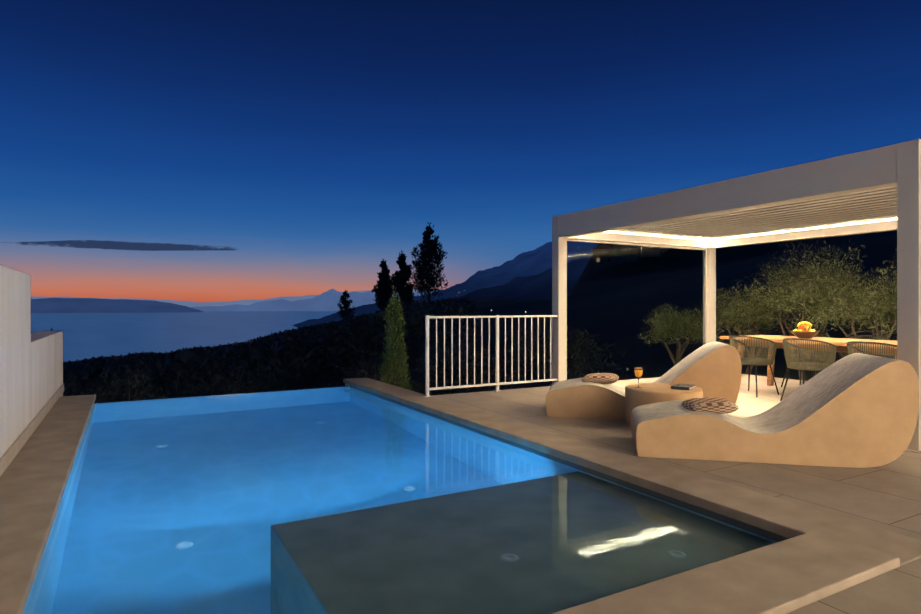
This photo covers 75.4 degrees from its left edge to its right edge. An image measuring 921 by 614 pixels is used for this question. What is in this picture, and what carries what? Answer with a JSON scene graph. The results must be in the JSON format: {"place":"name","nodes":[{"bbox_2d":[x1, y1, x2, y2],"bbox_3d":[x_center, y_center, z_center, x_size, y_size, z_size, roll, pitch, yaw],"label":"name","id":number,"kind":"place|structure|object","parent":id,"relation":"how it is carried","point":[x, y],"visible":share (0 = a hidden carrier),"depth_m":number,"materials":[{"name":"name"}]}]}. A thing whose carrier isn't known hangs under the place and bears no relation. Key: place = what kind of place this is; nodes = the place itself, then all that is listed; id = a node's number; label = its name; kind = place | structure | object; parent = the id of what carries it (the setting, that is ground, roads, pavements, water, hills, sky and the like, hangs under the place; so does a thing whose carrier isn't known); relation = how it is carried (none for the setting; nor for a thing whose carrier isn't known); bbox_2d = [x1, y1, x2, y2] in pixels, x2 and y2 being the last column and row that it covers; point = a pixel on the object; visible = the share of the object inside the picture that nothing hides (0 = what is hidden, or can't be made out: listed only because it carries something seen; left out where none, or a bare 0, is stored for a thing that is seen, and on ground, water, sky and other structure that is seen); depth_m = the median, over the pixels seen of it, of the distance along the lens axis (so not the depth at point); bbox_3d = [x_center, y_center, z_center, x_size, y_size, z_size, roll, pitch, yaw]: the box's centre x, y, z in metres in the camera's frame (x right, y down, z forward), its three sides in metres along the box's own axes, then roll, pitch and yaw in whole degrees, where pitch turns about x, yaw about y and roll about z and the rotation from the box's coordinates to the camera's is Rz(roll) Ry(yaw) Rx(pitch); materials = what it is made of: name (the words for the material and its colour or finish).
{"place":"outdoors","nodes":[
{"label":"outdoors","id":0,"kind":"place"},
{"bbox_2d":[31,298,202,312],"bbox_3d":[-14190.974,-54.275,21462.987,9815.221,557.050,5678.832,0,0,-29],"label":"mountain island","id":1,"kind":"structure","parent":0,"point":[68,305],"depth_m":21072.76,"materials":[{"name":"blue"}]},
{"bbox_2d":[20,240,235,250],"bbox_3d":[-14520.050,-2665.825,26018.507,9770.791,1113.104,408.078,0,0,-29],"label":"cloud","id":2,"kind":"structure","parent":0,"point":[120,245],"depth_m":26145.28,"materials":[{"name":"grey"}]},
{"bbox_2d":[31,311,337,361],"bbox_3d":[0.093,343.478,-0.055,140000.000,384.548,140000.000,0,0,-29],"label":"sea","id":3,"kind":"structure","parent":0,"point":[89,335],"depth_m":4235.11,"materials":[{"name":"blue liquid"}]},
{"bbox_2d":[31,289,444,306],"bbox_3d":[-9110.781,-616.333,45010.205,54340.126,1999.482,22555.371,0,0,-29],"label":"mountain range","id":4,"kind":"structure","parent":0,"point":[240,302],"depth_m":47506.44,"materials":[{"name":"blue stone"}]},
{"bbox_2d":[190,289,431,311],"bbox_3d":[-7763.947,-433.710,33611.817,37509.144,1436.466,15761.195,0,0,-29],"label":"mountain range","id":5,"kind":"structure","parent":0,"point":[328,300],"depth_m":35131.19,"materials":[{"name":"blue stone"}]},
{"bbox_2d":[292,242,551,327],"bbox_3d":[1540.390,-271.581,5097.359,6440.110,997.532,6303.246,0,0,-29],"label":"mountain","id":6,"kind":"structure","parent":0,"point":[538,260],"depth_m":4565.29,"materials":[{"name":"blue stone"}]},
{"bbox_2d":[0,0,920,301],"label":"sky","id":7,"kind":"structure","parent":0,"point":[318,142],"materials":[{"name":"blue"}]},
{"bbox_2d":[63,231,896,398],"bbox_3d":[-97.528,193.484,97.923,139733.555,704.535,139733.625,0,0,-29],"label":"hillside","id":8,"kind":"structure","parent":0,"point":[735,265],"depth_m":37.83,"materials":[{"name":"green plant"}]},
{"bbox_2d":[0,265,62,457],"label":"boundary wall","id":9,"kind":"structure","parent":8,"relation":"on","point":[31,373],"depth_m":5.15,"materials":[{"name":"white paint"}]},
{"bbox_2d":[0,383,63,475],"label":"wall base","id":10,"kind":"object","parent":9,"relation":"attached to","point":[11,452],"visible":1,"depth_m":5.29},
{"bbox_2d":[50,328,85,395],"bbox_3d":[-9.523,2.512,12.273,2.911,4.225,2.946,0,0,-10],"label":"bush","id":11,"kind":"object","parent":8,"relation":"on","point":[64,393],"visible":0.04,"depth_m":13.04,"materials":[{"name":"green plant"}]},
{"bbox_2d":[67,359,169,402],"bbox_3d":[-7.010,2.610,12.190,2.632,3.065,2.678,0,0,36],"label":"bush","id":12,"kind":"object","parent":8,"relation":"on","point":[104,397],"visible":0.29,"depth_m":12.13,"materials":[{"name":"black plant"}]},
{"bbox_2d":[160,364,254,398],"bbox_3d":[-5.703,2.587,13.759,2.673,2.571,2.566,0,0,9],"label":"bush","id":13,"kind":"object","parent":8,"relation":"on","point":[210,392],"visible":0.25,"depth_m":13.59,"materials":[{"name":"green plant"}]},
{"bbox_2d":[63,297,480,400],"bbox_3d":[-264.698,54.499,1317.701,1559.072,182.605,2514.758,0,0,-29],"label":"hillside treeline","id":14,"kind":"structure","parent":8,"relation":"on","point":[368,332],"depth_m":27.77,"materials":[{"name":"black plant"}]},
{"bbox_2d":[336,290,356,322],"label":"conifer tree","id":15,"kind":"object","parent":8,"relation":"on","point":[345,302],"visible":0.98,"depth_m":117.33,"materials":[{"name":"green plant"}]},
{"bbox_2d":[323,347,437,394],"bbox_3d":[-1.786,2.077,14.108,2.904,2.204,2.785,0,0,-29],"label":"bush","id":16,"kind":"object","parent":8,"relation":"on","point":[364,371],"visible":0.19,"depth_m":14.12,"materials":[{"name":"green plant"}]},
{"bbox_2d":[371,258,391,311],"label":"conifer tree","id":17,"kind":"object","parent":8,"relation":"on","point":[382,288],"visible":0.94,"depth_m":103.44,"materials":[{"name":"green plant"}]},
{"bbox_2d":[378,292,412,389],"bbox_3d":[-1.102,1.424,9.830,0.557,3.359,0.568,0,0,24],"label":"young cypress tree","id":18,"kind":"object","parent":8,"relation":"on","point":[393,338],"visible":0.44,"depth_m":9.77,"materials":[{"name":"green plant"}]},
{"bbox_2d":[387,250,413,304],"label":"conifer tree","id":19,"kind":"object","parent":8,"relation":"on","point":[402,287],"visible":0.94,"depth_m":98.78,"materials":[{"name":"green plant"}]},
{"bbox_2d":[407,223,448,305],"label":"conifer tree","id":20,"kind":"object","parent":8,"relation":"on","point":[425,269],"visible":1,"depth_m":97.13,"materials":[{"name":"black plant"}]},
{"bbox_2d":[408,329,524,394],"bbox_3d":[0.363,1.661,14.463,2.994,2.207,3.073,0,0,-29],"label":"bush","id":21,"kind":"object","parent":8,"relation":"on","point":[462,371],"visible":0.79,"depth_m":14.12,"materials":[{"name":"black plant"}]},
{"bbox_2d":[492,320,551,388],"bbox_3d":[2.386,1.330,14.830,3.304,2.085,3.447,0,0,-29],"label":"bush","id":22,"kind":"object","parent":8,"relation":"on","point":[534,356],"visible":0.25,"depth_m":14.60,"materials":[{"name":"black plant"}]},
{"bbox_2d":[350,385,788,540],"bbox_3d":[-1.504,1.951,5.509,3.550,1.392,7.530,0,0,-29],"label":"pool edge","id":23,"kind":"object","parent":8,"relation":"on","point":[706,512],"visible":0.04,"depth_m":4.38,"materials":[{"name":"stone"}]},
{"bbox_2d":[23,386,779,613],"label":"pool water","id":24,"kind":"structure","parent":23,"relation":"in","point":[341,500],"depth_m":3.60,"materials":[{"name":"blue liquid"}]},
{"bbox_2d":[432,374,920,613],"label":"deck paving","id":25,"kind":"structure","parent":8,"relation":"on","point":[887,496],"depth_m":4.16,"materials":[{"name":"stone"}]},
{"bbox_2d":[423,315,557,396],"bbox_3d":[0.485,0.654,8.462,2.228,1.085,0.090,0,0,-29],"label":"railing","id":26,"kind":"object","parent":25,"relation":"on","point":[496,383],"visible":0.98,"depth_m":8.41,"materials":[{"name":"grey metal"}]},
{"bbox_2d":[546,341,740,419],"bbox_3d":[1.977,0.793,6.636,1.979,0.806,0.720,0,0,13],"label":"lounger","id":27,"kind":"object","parent":25,"relation":"on","point":[711,369],"visible":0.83,"depth_m":6.35,"materials":[{"name":"beige concrete"}]},
{"bbox_2d":[582,373,618,383],"bbox_3d":[1.586,0.811,6.746,0.400,0.100,0.360,-3,1,19],"label":"pillow","id":28,"kind":"object","parent":27,"relation":"on","point":[605,378],"visible":0.92,"depth_m":6.61,"materials":[{"name":"fabric"}]},
{"bbox_2d":[625,383,702,426],"bbox_3d":[2.043,1.002,6.000,0.740,0.385,0.740,0,0,-29],"label":"side table","id":29,"kind":"object","parent":25,"relation":"on","point":[648,393],"visible":0.42,"depth_m":5.79,"materials":[{"name":"beige concrete"}]},
{"bbox_2d":[634,366,642,387],"bbox_3d":[1.785,0.702,5.970,0.082,0.215,0.082,0,0,-29],"label":"wine glass","id":30,"kind":"object","parent":29,"relation":"on","point":[638,371],"visible":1,"depth_m":5.94,"materials":[{"name":"orange glass"}]},
{"bbox_2d":[671,383,695,389],"bbox_3d":[2.221,0.789,5.927,0.180,0.040,0.260,0,0,36],"label":"book","id":31,"kind":"object","parent":29,"relation":"on","point":[679,386],"visible":1,"depth_m":5.85,"materials":[{"name":"grey paper"}]},
{"bbox_2d":[549,139,920,453],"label":"pergola","id":32,"kind":"object","parent":25,"relation":"on","point":[881,183],"visible":0.79,"depth_m":7.17,"materials":[{"name":"grey metal"}]},
{"bbox_2d":[567,241,704,379],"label":"pergola glazing","id":33,"kind":"structure","parent":32,"relation":"attached to","point":[630,308],"depth_m":9.81,"materials":[{"name":"clear glass"}]},
{"bbox_2d":[606,218,896,239],"bbox_3d":[4.144,-1.195,7.876,3.259,0.014,4.519,0,0,-29],"label":"led strip light","id":34,"kind":"object","parent":32,"relation":"attached to","point":[756,234],"visible":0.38,"depth_m":9.57,"materials":[{"name":"white plastic"}]},
{"bbox_2d":[729,335,778,396],"bbox_3d":[3.995,0.792,8.182,0.551,0.813,0.597,0,0,-29],"label":"chair","id":35,"kind":"object","parent":25,"relation":"on","point":[755,361],"visible":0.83,"depth_m":7.98,"materials":[{"name":"green"}]},
{"bbox_2d":[631,353,918,467],"bbox_3d":[2.449,0.793,4.895,1.979,0.806,0.720,0,0,13],"label":"lounger","id":36,"kind":"object","parent":25,"relation":"on","point":[856,410],"visible":0.98,"depth_m":4.52,"materials":[{"name":"beige concrete"}]},
{"bbox_2d":[682,397,738,413],"bbox_3d":[2.061,0.817,4.931,0.400,0.100,0.360,-3,2,5],"label":"pillow","id":37,"kind":"object","parent":36,"relation":"on","point":[715,405],"visible":0.92,"depth_m":4.80,"materials":[{"name":"fabric"}]},
{"bbox_2d":[781,333,829,386],"bbox_3d":[5.130,0.792,8.818,0.551,0.813,0.597,0,0,-29],"label":"chair","id":38,"kind":"object","parent":25,"relation":"on","point":[820,335],"visible":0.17,"depth_m":8.76,"materials":[{"name":"green"}]},
{"bbox_2d":[720,335,896,385],"bbox_3d":[4.883,0.817,7.928,0.997,0.770,2.550,0,0,-29],"label":"dining table","id":39,"kind":"object","parent":25,"relation":"on","point":[840,344],"visible":0.33,"depth_m":7.91,"materials":[{"name":"brown wood"}]},
{"bbox_2d":[791,321,818,338],"bbox_3d":[4.750,0.314,8.227,0.370,0.235,0.350,0,0,-29],"label":"fruit bowl","id":40,"kind":"object","parent":39,"relation":"on","point":[804,330],"visible":1,"depth_m":8.15,"materials":[{"name":"yellow food"}]},
{"bbox_2d":[780,338,836,400],"bbox_3d":[4.376,0.792,7.502,0.551,0.813,0.597,0,0,-29],"label":"chair","id":41,"kind":"object","parent":25,"relation":"on","point":[806,365],"visible":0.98,"depth_m":7.32,"materials":[{"name":"grey"}]},
{"bbox_2d":[838,335,889,358],"bbox_3d":[5.511,0.792,8.137,0.551,0.813,0.597,0,0,-29],"label":"chair","id":42,"kind":"object","parent":25,"relation":"on","point":[841,355],"visible":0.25,"depth_m":8.28,"materials":[{"name":"green"}]},
{"bbox_2d":[846,341,896,359],"bbox_3d":[4.758,0.792,6.821,0.551,0.813,0.597,0,0,-29],"label":"chair","id":43,"kind":"object","parent":25,"relation":"on","point":[850,346],"visible":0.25,"depth_m":6.65,"materials":[{"name":"green"}]},
{"bbox_2d":[716,280,801,374],"bbox_3d":[5.590,0.514,11.571,1.925,2.099,2.117,0,0,9],"label":"olive tree","id":44,"kind":"object","parent":8,"relation":"on","point":[733,313],"visible":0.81,"depth_m":11.30,"materials":[{"name":"green plant"}]},
{"bbox_2d":[737,240,867,362],"bbox_3d":[7.197,0.033,12.280,2.498,3.042,2.446,0,0,-29],"label":"olive tree","id":45,"kind":"object","parent":8,"relation":"on","point":[821,273],"visible":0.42,"depth_m":12.01,"materials":[{"name":"green plant"}]},
{"bbox_2d":[728,254,877,380],"bbox_3d":[6.110,0.300,10.715,2.087,2.516,2.535,0,0,-29],"label":"olive tree","id":46,"kind":"object","parent":8,"relation":"on","point":[793,294],"visible":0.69,"depth_m":10.51,"materials":[{"name":"green plant"}]},
{"bbox_2d":[794,258,896,354],"bbox_3d":[6.735,0.380,9.780,2.018,2.358,2.124,0,0,-29],"label":"olive tree","id":47,"kind":"object","parent":8,"relation":"on","point":[861,311],"visible":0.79,"depth_m":9.65,"materials":[{"name":"green plant"}]},
{"bbox_2d":[878,292,896,334],"bbox_3d":[7.386,0.462,8.871,1.826,2.211,1.794,0,0,24],"label":"olive tree","id":48,"kind":"object","parent":8,"relation":"on","point":[890,306],"visible":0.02,"depth_m":9.49,"materials":[{"name":"green plant"}]},
{"bbox_2d":[883,248,896,302],"bbox_3d":[8.298,0.131,9.818,2.278,2.862,2.520,0,0,37],"label":"olive tree","id":49,"kind":"object","parent":8,"relation":"on","point":[896,274],"visible":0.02,"depth_m":10.28,"materials":[{"name":"green plant"}]},
{"bbox_3d":[-1.694,2.977,5.540,4.650,3.439,7.770,0,0,-29],"label":"pool weir","id":50,"kind":"object","parent":8,"relation":"on","visible":0},
{"bbox_2d":[0,378,920,613],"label":"pool coping","id":51,"kind":"object","parent":50,"relation":"on","point":[817,555],"visible":0.81,"depth_m":3.22,"materials":[{"name":"stone"}]},
{"bbox_2d":[451,268,551,299],"bbox_3d":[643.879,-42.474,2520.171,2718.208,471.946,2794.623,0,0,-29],"label":"foothill","id":52,"kind":"structure","parent":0,"point":[536,287],"depth_m":2550.70,"materials":[{"name":"blue"}]}
]}

